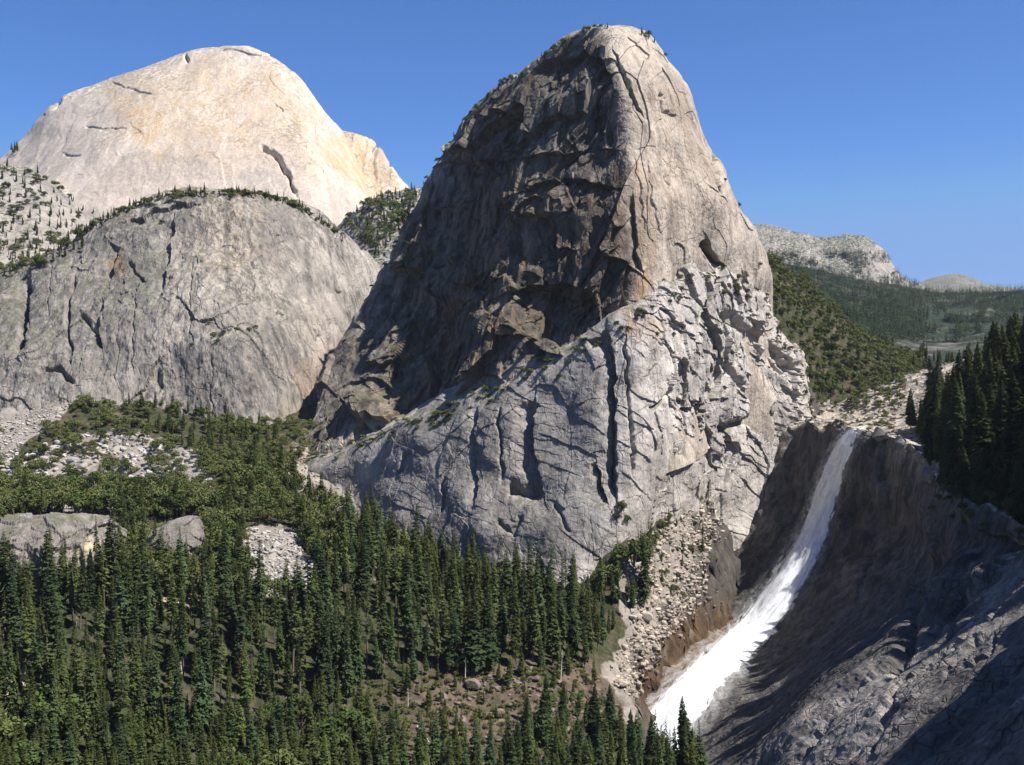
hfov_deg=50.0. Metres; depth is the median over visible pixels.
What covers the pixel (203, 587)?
pine tree
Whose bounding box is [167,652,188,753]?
conifer tree
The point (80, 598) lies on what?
conifer tree
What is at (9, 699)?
conifer tree
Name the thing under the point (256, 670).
pine tree
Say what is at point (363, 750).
conifer tree
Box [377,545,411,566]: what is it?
leafy tree
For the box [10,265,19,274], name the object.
leafy tree
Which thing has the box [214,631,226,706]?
pine tree
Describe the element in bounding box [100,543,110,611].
pine tree
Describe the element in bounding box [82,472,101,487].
leafy tree
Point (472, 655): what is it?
conifer tree
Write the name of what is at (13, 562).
conifer tree
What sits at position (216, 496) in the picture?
leafy tree
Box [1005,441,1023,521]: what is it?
conifer tree
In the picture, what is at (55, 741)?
conifer tree
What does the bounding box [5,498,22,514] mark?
leafy tree
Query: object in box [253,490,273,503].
leafy tree
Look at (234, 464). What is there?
leafy tree
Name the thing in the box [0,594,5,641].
pine tree
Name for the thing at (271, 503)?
leafy tree
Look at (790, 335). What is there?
leafy tree
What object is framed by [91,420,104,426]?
bush
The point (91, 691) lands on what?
conifer tree
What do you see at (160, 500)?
leafy tree
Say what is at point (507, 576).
conifer tree
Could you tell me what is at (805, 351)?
leafy tree
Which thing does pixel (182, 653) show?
conifer tree
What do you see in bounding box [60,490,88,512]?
leafy tree
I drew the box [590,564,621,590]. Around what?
leafy tree
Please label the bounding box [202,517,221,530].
leafy tree
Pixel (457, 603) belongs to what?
conifer tree
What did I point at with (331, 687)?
conifer tree
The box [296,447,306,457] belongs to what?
leafy tree
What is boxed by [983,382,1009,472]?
conifer tree
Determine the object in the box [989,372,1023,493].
conifer tree
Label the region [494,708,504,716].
boulder
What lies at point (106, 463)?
leafy tree
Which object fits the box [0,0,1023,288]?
sky
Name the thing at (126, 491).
leafy tree
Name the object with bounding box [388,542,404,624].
pine tree
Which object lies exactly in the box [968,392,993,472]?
conifer tree
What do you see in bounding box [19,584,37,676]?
conifer tree
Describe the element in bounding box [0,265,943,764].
ground
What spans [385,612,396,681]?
conifer tree
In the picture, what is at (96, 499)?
leafy tree
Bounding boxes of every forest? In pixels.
[0,23,1023,764]
[768,247,1023,341]
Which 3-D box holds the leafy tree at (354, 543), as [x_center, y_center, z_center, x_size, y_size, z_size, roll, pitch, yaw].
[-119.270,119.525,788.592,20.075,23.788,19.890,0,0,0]
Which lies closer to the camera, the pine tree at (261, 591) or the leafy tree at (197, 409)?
the pine tree at (261, 591)
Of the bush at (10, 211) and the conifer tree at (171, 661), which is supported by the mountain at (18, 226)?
the bush at (10, 211)
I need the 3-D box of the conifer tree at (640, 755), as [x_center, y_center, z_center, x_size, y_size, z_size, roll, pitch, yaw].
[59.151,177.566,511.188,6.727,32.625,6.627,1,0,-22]
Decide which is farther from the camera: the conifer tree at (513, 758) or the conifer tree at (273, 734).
the conifer tree at (273, 734)
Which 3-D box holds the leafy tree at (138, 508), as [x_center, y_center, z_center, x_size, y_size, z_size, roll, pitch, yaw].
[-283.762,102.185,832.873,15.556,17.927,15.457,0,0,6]
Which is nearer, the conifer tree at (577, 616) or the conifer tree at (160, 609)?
the conifer tree at (160, 609)
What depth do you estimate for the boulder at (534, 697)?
663.69 m
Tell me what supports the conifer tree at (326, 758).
on the ground
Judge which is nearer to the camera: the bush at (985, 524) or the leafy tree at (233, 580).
the bush at (985, 524)
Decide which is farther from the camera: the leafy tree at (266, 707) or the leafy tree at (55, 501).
the leafy tree at (55, 501)
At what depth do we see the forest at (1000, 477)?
689.16 m
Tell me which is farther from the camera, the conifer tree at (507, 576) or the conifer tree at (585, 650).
the conifer tree at (507, 576)
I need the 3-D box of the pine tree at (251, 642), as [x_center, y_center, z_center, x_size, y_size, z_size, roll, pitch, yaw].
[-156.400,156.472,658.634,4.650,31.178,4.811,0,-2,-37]
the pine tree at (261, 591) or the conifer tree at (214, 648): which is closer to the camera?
the conifer tree at (214, 648)
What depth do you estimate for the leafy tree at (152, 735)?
534.72 m
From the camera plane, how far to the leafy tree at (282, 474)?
922.94 m
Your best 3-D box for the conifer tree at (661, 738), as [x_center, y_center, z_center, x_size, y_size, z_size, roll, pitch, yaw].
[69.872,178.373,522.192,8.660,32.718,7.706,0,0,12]
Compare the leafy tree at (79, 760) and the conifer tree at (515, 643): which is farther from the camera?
the conifer tree at (515, 643)
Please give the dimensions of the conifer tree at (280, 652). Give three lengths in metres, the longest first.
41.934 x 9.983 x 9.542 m
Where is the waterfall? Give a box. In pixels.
[650,427,857,749]
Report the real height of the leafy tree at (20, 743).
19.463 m
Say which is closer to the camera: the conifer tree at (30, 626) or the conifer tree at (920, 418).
the conifer tree at (30, 626)
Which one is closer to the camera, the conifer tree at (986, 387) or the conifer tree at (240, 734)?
the conifer tree at (240, 734)
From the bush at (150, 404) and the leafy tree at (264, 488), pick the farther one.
the bush at (150, 404)
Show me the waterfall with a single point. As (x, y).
(699, 683)
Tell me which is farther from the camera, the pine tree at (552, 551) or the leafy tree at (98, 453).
the leafy tree at (98, 453)
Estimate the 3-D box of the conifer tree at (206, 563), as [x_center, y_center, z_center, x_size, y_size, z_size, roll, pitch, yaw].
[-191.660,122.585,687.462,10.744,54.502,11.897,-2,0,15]
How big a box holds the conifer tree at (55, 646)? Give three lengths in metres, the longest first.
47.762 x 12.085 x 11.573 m
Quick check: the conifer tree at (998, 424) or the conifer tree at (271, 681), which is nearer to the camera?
the conifer tree at (998, 424)
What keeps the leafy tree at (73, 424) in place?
on the ground
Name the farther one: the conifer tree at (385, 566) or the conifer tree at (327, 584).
the conifer tree at (385, 566)
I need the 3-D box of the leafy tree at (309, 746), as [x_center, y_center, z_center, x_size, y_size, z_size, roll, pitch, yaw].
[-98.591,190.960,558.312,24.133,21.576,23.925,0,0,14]
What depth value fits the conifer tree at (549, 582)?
747.00 m
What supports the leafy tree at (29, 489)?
on the ground
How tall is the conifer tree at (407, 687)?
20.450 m
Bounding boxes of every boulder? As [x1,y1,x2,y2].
[453,714,466,725]
[465,678,480,689]
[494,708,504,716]
[532,694,541,701]
[642,612,652,621]
[651,594,658,602]
[695,534,701,539]
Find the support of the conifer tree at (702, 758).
on the ground
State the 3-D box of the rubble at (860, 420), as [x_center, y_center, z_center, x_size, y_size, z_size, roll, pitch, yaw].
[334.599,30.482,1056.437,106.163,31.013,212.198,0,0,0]
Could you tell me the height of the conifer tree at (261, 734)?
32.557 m
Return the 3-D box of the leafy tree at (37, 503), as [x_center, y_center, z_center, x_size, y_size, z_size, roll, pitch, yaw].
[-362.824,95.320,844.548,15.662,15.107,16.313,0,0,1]
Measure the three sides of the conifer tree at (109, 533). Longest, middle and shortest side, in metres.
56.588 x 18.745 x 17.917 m
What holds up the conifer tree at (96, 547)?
on the ground
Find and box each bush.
[2,181,10,186]
[6,209,17,213]
[17,237,25,241]
[34,471,45,476]
[41,462,54,468]
[49,456,59,461]
[51,447,65,453]
[62,464,73,469]
[82,406,91,410]
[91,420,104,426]
[120,402,129,408]
[122,432,132,436]
[144,402,154,406]
[149,454,158,460]
[150,440,163,447]
[194,461,208,468]
[409,701,418,707]
[894,392,904,396]
[957,502,966,507]
[979,522,989,526]
[1012,527,1023,534]
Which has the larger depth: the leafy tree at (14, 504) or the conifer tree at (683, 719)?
the leafy tree at (14, 504)
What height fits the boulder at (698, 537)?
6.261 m
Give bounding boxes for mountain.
[0,46,368,225]
[0,164,95,266]
[0,186,381,425]
[296,25,776,472]
[304,260,813,589]
[343,131,408,197]
[753,224,950,291]
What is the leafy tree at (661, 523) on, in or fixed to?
on the ground
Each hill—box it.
[337,187,421,267]
[780,261,1023,362]
[917,274,1016,291]
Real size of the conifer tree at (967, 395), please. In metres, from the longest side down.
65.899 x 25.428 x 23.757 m
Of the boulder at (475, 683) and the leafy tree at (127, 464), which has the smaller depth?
the boulder at (475, 683)
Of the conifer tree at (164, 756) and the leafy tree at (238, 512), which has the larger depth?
the leafy tree at (238, 512)
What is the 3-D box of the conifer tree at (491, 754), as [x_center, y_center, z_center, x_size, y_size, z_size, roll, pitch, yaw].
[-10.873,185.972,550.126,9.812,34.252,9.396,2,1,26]
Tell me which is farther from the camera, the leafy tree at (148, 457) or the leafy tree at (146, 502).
the leafy tree at (148, 457)
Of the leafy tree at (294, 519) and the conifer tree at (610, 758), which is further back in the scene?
the leafy tree at (294, 519)
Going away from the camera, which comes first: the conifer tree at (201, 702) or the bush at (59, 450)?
the conifer tree at (201, 702)
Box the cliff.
[646,359,1023,764]
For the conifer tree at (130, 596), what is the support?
on the ground
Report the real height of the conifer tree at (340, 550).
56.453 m
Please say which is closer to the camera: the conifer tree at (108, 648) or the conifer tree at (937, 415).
the conifer tree at (108, 648)
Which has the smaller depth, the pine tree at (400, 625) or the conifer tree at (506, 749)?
the conifer tree at (506, 749)
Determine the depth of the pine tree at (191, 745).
559.23 m
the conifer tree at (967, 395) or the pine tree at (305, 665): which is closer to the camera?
the pine tree at (305, 665)
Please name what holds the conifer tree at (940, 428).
on the cliff
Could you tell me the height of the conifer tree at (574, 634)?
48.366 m
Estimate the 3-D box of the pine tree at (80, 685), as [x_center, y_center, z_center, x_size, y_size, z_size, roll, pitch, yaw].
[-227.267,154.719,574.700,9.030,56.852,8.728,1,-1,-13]
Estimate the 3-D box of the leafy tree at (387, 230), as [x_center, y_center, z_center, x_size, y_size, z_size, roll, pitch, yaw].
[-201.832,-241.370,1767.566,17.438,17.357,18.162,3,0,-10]
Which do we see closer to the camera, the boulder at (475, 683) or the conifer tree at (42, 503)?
the boulder at (475, 683)
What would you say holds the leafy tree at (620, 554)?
on the ground
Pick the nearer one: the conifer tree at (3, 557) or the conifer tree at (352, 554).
the conifer tree at (3, 557)
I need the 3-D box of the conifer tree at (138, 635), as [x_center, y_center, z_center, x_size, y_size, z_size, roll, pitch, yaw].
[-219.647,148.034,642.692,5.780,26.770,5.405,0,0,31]
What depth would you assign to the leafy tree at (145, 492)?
859.60 m
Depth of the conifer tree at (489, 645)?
680.10 m
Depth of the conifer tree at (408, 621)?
681.20 m
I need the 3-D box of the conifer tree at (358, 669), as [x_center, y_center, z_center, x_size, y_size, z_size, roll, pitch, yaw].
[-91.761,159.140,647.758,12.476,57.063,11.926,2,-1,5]
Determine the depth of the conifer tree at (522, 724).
598.73 m
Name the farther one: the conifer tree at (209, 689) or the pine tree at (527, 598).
the pine tree at (527, 598)
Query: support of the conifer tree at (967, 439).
on the cliff
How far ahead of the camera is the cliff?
632.40 m
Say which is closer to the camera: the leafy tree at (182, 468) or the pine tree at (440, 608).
the pine tree at (440, 608)
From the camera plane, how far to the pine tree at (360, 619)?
657.94 m
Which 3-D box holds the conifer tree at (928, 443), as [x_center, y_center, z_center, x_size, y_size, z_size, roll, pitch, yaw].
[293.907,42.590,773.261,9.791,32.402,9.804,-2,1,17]
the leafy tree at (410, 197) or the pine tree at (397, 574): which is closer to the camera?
the pine tree at (397, 574)
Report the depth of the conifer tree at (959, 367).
770.00 m
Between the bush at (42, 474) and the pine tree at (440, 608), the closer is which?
the pine tree at (440, 608)
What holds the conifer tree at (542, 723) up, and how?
on the ground
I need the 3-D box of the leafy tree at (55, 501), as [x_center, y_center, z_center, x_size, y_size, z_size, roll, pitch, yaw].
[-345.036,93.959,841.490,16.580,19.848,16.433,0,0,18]
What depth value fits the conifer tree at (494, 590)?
719.60 m
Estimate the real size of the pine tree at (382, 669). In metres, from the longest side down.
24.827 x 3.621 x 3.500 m
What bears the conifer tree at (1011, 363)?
on the cliff
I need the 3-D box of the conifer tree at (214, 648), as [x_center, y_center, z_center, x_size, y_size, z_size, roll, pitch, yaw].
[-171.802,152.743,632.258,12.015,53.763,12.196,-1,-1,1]
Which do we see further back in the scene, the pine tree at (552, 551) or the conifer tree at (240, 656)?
the pine tree at (552, 551)
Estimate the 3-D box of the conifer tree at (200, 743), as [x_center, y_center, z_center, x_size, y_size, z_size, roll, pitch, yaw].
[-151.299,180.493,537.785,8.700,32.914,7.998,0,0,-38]
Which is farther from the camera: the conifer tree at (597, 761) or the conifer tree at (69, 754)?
the conifer tree at (597, 761)
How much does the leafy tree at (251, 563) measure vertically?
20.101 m
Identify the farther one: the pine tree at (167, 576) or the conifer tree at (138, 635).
the pine tree at (167, 576)
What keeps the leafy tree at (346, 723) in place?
on the ground
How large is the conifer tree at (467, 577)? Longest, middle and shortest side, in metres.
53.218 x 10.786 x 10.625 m
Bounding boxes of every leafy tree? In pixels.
[0,507,9,516]
[0,712,26,741]
[0,738,51,764]
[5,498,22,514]
[9,478,30,491]
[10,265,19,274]
[10,486,40,512]
[14,680,85,711]
[16,702,82,732]
[17,262,26,269]
[19,470,37,480]
[28,497,47,514]
[29,261,38,269]
[37,257,48,268]
[37,479,59,499]
[38,443,51,455]
[48,754,83,764]
[50,493,71,512]
[60,475,81,487]
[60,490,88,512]
[64,467,82,476]
[65,495,90,512]
[67,445,78,453]
[68,420,83,432]
[70,229,82,240]
[76,484,90,492]
[78,450,88,458]
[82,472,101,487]
[86,495,106,514]
[92,429,109,439]
[93,503,107,514]
[94,450,101,459]
[94,488,120,514]
[99,459,113,469]
[99,480,119,489]
[104,470,121,480]
[113,726,179,760]
[114,497,143,513]
[116,486,133,499]
[118,416,131,427]
[118,460,132,470]
[120,510,141,526]
[125,474,143,484]
[126,506,147,516]
[126,531,141,544]
[129,488,151,498]
[130,498,151,511]
[140,425,154,437]
[143,455,151,462]
[148,441,159,449]
[150,491,175,516]
[152,473,169,485]
[157,507,173,521]
[163,493,188,517]
[165,419,173,425]
[171,480,189,490]
[174,464,187,472]
[193,406,202,419]
[199,466,214,478]
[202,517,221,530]
[203,491,226,507]
[203,512,224,530]
[204,526,213,534]
[208,711,230,730]
[210,535,231,550]
[212,519,240,533]
[219,528,243,552]
[220,575,246,600]
[224,558,239,574]
[225,459,246,482]
[225,508,245,521]
[228,751,253,764]
[233,557,263,574]
[238,474,259,487]
[238,506,253,520]
[243,451,265,462]
[249,462,277,477]
[250,701,277,729]
[252,508,267,525]
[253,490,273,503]
[255,474,270,485]
[256,482,273,495]
[256,497,279,520]
[256,748,304,764]
[266,482,287,495]
[269,507,287,525]
[270,575,306,601]
[274,692,319,737]
[276,469,292,484]
[284,477,305,490]
[289,512,313,525]
[294,520,318,534]
[294,737,345,764]
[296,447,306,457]
[296,526,315,546]
[303,533,320,553]
[306,538,333,554]
[311,485,331,498]
[315,707,379,749]
[333,538,359,550]
[361,237,373,248]
[371,240,380,247]
[376,529,393,546]
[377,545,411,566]
[382,228,391,236]
[391,202,399,210]
[394,208,410,228]
[404,195,415,203]
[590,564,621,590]
[610,544,630,568]
[612,511,621,522]
[614,500,626,515]
[619,538,652,575]
[624,515,631,524]
[643,30,652,38]
[653,533,659,546]
[656,520,668,528]
[669,584,680,595]
[777,323,785,330]
[787,333,795,342]
[803,349,809,360]
[805,367,813,378]
[816,381,826,393]
[825,339,836,350]
[829,383,839,395]
[839,370,848,379]
[847,358,856,365]
[868,385,878,395]
[933,493,940,503]
[940,483,953,499]
[955,490,966,500]
[963,510,974,518]
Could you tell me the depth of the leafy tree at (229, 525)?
792.54 m
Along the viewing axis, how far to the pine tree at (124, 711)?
556.59 m
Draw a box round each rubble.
[0,403,70,460]
[0,432,215,508]
[243,526,319,597]
[291,457,360,512]
[426,665,619,754]
[610,499,726,699]
[633,589,722,687]
[794,397,900,434]
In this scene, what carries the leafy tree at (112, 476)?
on the ground
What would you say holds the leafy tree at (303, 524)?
on the ground
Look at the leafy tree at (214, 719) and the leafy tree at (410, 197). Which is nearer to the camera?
the leafy tree at (214, 719)
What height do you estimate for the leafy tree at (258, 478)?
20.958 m
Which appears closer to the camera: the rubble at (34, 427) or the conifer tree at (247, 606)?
the conifer tree at (247, 606)
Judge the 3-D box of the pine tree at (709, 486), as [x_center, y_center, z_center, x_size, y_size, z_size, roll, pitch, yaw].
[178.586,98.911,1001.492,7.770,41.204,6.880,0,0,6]
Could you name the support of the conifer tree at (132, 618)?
on the ground
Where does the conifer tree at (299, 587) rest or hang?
on the ground
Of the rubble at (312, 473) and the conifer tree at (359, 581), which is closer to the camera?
the conifer tree at (359, 581)
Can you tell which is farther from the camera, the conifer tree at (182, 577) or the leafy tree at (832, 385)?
the leafy tree at (832, 385)
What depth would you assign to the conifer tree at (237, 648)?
647.65 m
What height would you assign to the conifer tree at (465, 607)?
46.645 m
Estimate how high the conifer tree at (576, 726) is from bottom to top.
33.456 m
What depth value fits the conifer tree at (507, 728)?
580.17 m
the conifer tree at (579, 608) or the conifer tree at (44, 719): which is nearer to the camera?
the conifer tree at (44, 719)
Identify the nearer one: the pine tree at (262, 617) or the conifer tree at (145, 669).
the conifer tree at (145, 669)
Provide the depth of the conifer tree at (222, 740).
565.44 m
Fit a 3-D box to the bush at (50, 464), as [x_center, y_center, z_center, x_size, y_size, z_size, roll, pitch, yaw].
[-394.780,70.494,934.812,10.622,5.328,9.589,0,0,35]
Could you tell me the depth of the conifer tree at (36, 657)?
577.48 m
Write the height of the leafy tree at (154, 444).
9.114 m
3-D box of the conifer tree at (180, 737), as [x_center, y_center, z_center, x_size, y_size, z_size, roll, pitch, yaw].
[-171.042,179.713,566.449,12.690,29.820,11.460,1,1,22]
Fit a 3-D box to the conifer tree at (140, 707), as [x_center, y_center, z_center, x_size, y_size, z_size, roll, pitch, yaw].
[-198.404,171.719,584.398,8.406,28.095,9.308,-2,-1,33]
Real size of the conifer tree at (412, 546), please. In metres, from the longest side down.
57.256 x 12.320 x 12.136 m
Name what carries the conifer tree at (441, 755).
on the ground
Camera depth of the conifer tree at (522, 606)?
733.71 m
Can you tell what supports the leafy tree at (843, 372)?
on the ground
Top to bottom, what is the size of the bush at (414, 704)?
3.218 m
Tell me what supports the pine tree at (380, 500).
on the ground
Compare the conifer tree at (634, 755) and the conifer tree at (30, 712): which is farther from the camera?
the conifer tree at (30, 712)
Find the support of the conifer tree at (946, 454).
on the cliff
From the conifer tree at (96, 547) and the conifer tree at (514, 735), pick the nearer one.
the conifer tree at (514, 735)
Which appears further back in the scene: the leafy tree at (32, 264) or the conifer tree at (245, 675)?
the leafy tree at (32, 264)
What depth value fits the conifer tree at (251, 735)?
547.42 m
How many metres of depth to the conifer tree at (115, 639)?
611.73 m
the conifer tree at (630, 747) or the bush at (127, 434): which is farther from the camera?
the bush at (127, 434)
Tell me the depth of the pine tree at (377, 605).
703.77 m
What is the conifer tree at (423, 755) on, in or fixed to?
on the ground
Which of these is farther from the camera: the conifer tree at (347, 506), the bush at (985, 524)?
the conifer tree at (347, 506)
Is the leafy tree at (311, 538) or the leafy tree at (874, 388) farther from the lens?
the leafy tree at (874, 388)
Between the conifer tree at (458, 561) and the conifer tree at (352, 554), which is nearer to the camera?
the conifer tree at (352, 554)
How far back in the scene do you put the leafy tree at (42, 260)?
1188.55 m
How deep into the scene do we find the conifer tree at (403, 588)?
719.82 m
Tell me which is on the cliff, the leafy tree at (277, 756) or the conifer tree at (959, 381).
the conifer tree at (959, 381)
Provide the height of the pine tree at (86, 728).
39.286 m
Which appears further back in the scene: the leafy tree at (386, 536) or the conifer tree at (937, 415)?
the leafy tree at (386, 536)
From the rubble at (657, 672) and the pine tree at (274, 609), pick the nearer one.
the pine tree at (274, 609)
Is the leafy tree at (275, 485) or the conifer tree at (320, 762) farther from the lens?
the leafy tree at (275, 485)
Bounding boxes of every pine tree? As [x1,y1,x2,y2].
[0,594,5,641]
[15,598,30,688]
[19,541,37,599]
[25,736,37,764]
[35,624,56,696]
[69,624,84,708]
[77,688,92,745]
[88,715,98,752]
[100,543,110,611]
[104,524,120,591]
[113,666,132,729]
[150,610,163,660]
[159,537,178,618]
[185,723,194,749]
[199,562,211,622]
[207,550,216,626]
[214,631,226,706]
[248,618,254,660]
[251,646,258,699]
[256,564,268,622]
[258,586,269,652]
[269,579,279,643]
[285,584,304,674]
[295,614,312,692]
[302,601,314,667]
[303,543,311,591]
[346,568,353,600]
[355,599,364,686]
[362,585,374,671]
[370,526,377,582]
[375,586,379,630]
[377,483,384,524]
[380,650,384,689]
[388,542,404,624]
[394,603,401,648]
[407,613,420,660]
[435,578,444,640]
[520,553,530,628]
[545,530,557,574]
[562,540,568,588]
[613,525,620,587]
[651,561,656,593]
[706,477,711,512]
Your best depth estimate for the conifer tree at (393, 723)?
565.48 m
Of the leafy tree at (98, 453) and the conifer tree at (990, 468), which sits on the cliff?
the conifer tree at (990, 468)
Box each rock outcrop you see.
[0,512,126,601]
[146,515,209,560]
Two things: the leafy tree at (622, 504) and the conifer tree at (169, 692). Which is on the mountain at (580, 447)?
the leafy tree at (622, 504)
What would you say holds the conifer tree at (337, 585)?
on the ground
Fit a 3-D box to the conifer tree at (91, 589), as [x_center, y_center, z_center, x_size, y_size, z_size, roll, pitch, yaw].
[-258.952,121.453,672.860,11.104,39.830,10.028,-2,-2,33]
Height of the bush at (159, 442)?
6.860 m
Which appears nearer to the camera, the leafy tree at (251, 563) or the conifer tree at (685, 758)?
the conifer tree at (685, 758)
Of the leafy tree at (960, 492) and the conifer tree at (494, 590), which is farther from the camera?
the conifer tree at (494, 590)
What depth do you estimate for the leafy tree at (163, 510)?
848.92 m
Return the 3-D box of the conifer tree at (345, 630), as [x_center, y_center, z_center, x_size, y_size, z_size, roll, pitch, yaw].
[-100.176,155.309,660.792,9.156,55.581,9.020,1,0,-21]
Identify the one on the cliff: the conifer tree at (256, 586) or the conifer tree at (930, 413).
the conifer tree at (930, 413)
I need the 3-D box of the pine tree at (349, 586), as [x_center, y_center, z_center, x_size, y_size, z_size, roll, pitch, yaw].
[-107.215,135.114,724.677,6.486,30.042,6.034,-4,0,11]
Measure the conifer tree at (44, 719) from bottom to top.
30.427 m
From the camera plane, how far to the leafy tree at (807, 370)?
1143.46 m
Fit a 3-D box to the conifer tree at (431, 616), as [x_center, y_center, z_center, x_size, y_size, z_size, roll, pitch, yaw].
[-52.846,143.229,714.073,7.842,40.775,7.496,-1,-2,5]
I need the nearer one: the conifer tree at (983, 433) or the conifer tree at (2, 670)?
the conifer tree at (983, 433)
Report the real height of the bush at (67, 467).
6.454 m
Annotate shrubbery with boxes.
[0,24,975,761]
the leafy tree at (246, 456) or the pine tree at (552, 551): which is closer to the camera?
the pine tree at (552, 551)
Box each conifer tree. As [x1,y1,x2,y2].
[0,529,11,606]
[0,538,19,613]
[0,570,25,659]
[0,630,18,719]
[0,639,6,702]
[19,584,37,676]
[24,693,38,740]
[27,627,45,696]
[28,615,50,684]
[37,702,50,760]
[39,486,45,514]
[39,523,60,591]
[41,552,67,633]
[44,589,71,670]
[47,714,61,762]
[48,665,62,737]
[49,637,68,707]
[51,628,70,686]
[56,544,68,602]
[61,730,76,764]
[64,688,76,743]
[65,546,78,614]
[68,567,75,623]
[73,547,88,628]
[82,549,96,610]
[82,636,99,732]
[90,586,104,652]
[92,515,101,575]
[98,701,111,762]
[101,722,109,764]
[103,509,123,593]
[104,624,115,666]
[106,561,131,637]
[107,719,131,764]
[110,622,130,696]
[111,623,117,677]
[122,553,134,631]
[122,714,133,764]
[124,584,141,651]
[128,624,142,719]
[132,722,146,764]
[134,518,152,579]
[134,617,140,650]
[134,680,146,724]
[136,549,158,637]
[139,635,149,686]
[143,580,152,638]
[144,640,162,722]
[153,574,165,629]
[155,734,169,764]
[163,637,176,683]
[163,670,176,722]
[165,571,178,638]
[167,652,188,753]
[169,703,190,755]
[172,552,185,602]
[172,580,188,664]
[174,527,190,600]
[176,590,187,676]
[188,579,198,628]
[188,644,210,729]
[190,704,200,750]
[191,600,212,668]
[194,717,211,764]
[198,536,214,617]
[200,640,217,729]
[205,603,223,691]
[213,525,231,600]
[216,583,228,622]
[216,704,228,754]
[224,701,236,746]
[225,584,239,640]
[227,702,245,750]
[230,590,250,678]
[235,572,255,646]
[237,635,245,687]
[238,638,253,707]
[243,693,253,728]
[243,714,261,760]
[251,539,270,613]
[255,709,265,755]
[256,622,269,690]
[266,653,275,688]
[268,694,286,738]
[268,705,278,753]
[273,614,285,680]
[280,585,295,657]
[283,643,294,708]
[285,695,300,749]
[290,558,309,618]
[302,565,321,628]
[306,536,331,605]
[311,595,325,646]
[314,601,335,687]
[316,731,330,764]
[320,738,330,764]
[322,564,336,633]
[324,598,339,669]
[326,655,334,702]
[329,725,339,764]
[330,598,346,684]
[332,552,341,608]
[334,510,352,588]
[335,487,355,549]
[340,595,349,674]
[341,540,347,595]
[341,622,355,703]
[347,536,355,580]
[349,528,372,607]
[349,604,365,694]
[354,717,369,764]
[364,510,377,570]
[372,637,382,678]
[372,726,380,751]
[373,721,389,764]
[374,509,381,571]
[376,580,390,664]
[380,541,391,600]
[384,707,398,764]
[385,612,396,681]
[394,545,418,620]
[398,719,408,764]
[399,574,419,655]
[402,665,412,695]
[409,504,422,555]
[409,639,419,678]
[412,537,431,614]
[413,711,429,764]
[415,592,423,644]
[417,735,426,764]
[420,619,432,656]
[425,573,436,631]
[428,707,441,764]
[433,602,441,667]
[438,527,445,572]
[438,739,447,764]
[441,607,461,669]
[441,734,454,764]
[447,550,463,610]
[447,569,463,623]
[448,528,462,578]
[458,725,470,764]
[459,585,488,673]
[460,541,471,597]
[460,586,472,645]
[468,716,484,764]
[471,554,479,605]
[474,737,481,764]
[477,585,501,669]
[481,719,496,764]
[486,555,499,621]
[494,591,508,658]
[498,709,511,762]
[501,547,514,621]
[503,658,512,685]
[503,731,509,764]
[505,735,515,764]
[506,734,517,764]
[508,589,521,667]
[512,722,523,764]
[513,557,527,630]
[514,718,522,764]
[518,696,535,754]
[520,722,533,764]
[523,702,534,758]
[524,585,543,661]
[533,555,547,628]
[533,675,554,744]
[536,637,545,666]
[541,730,550,764]
[543,560,557,626]
[545,585,563,665]
[550,731,561,762]
[552,568,570,633]
[556,592,567,646]
[556,683,569,726]
[564,742,571,764]
[566,595,580,664]
[567,576,580,639]
[569,716,582,760]
[572,717,584,764]
[573,741,581,764]
[576,579,587,639]
[580,624,589,668]
[581,736,592,764]
[582,595,595,662]
[583,736,593,764]
[584,683,601,743]
[591,709,606,759]
[591,722,604,764]
[593,609,601,650]
[596,558,605,601]
[598,591,607,644]
[603,683,617,754]
[605,728,615,764]
[608,572,618,601]
[612,702,624,753]
[616,741,623,764]
[618,724,627,764]
[625,726,637,764]
[626,709,635,757]
[628,575,636,608]
[629,739,638,764]
[633,706,645,754]
[634,729,643,764]
[636,534,651,607]
[642,715,657,764]
[651,726,665,764]
[655,741,663,764]
[663,728,673,764]
[664,736,671,763]
[671,725,679,764]
[676,696,699,764]
[679,724,691,764]
[681,538,683,553]
[688,726,698,763]
[695,721,708,764]
[904,389,917,428]
[915,398,924,434]
[918,380,942,446]
[920,358,933,409]
[923,421,934,460]
[931,383,953,456]
[932,395,941,450]
[936,426,952,484]
[938,378,966,460]
[949,372,967,427]
[949,445,971,504]
[953,350,968,391]
[955,376,980,471]
[963,343,984,410]
[964,394,1000,499]
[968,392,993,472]
[969,446,991,505]
[980,359,998,406]
[981,348,992,387]
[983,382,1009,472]
[986,433,997,499]
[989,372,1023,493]
[997,332,1013,381]
[1001,347,1023,413]
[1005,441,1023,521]
[1008,311,1023,349]
[1008,393,1023,478]
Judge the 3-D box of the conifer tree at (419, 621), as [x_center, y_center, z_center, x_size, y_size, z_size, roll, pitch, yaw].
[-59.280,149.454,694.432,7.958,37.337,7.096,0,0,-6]
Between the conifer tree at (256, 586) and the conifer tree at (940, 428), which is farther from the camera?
the conifer tree at (940, 428)
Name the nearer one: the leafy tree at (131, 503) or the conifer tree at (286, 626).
the conifer tree at (286, 626)
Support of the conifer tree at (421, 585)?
on the ground
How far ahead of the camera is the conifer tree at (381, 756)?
544.66 m
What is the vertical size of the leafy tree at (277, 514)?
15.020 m
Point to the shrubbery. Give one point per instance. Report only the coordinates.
(204, 452)
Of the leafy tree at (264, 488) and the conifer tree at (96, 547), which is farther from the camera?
the leafy tree at (264, 488)
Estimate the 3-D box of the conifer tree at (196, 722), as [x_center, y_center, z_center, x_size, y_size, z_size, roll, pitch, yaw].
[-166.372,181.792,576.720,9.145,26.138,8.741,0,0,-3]
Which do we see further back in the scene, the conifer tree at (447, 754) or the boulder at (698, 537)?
the boulder at (698, 537)

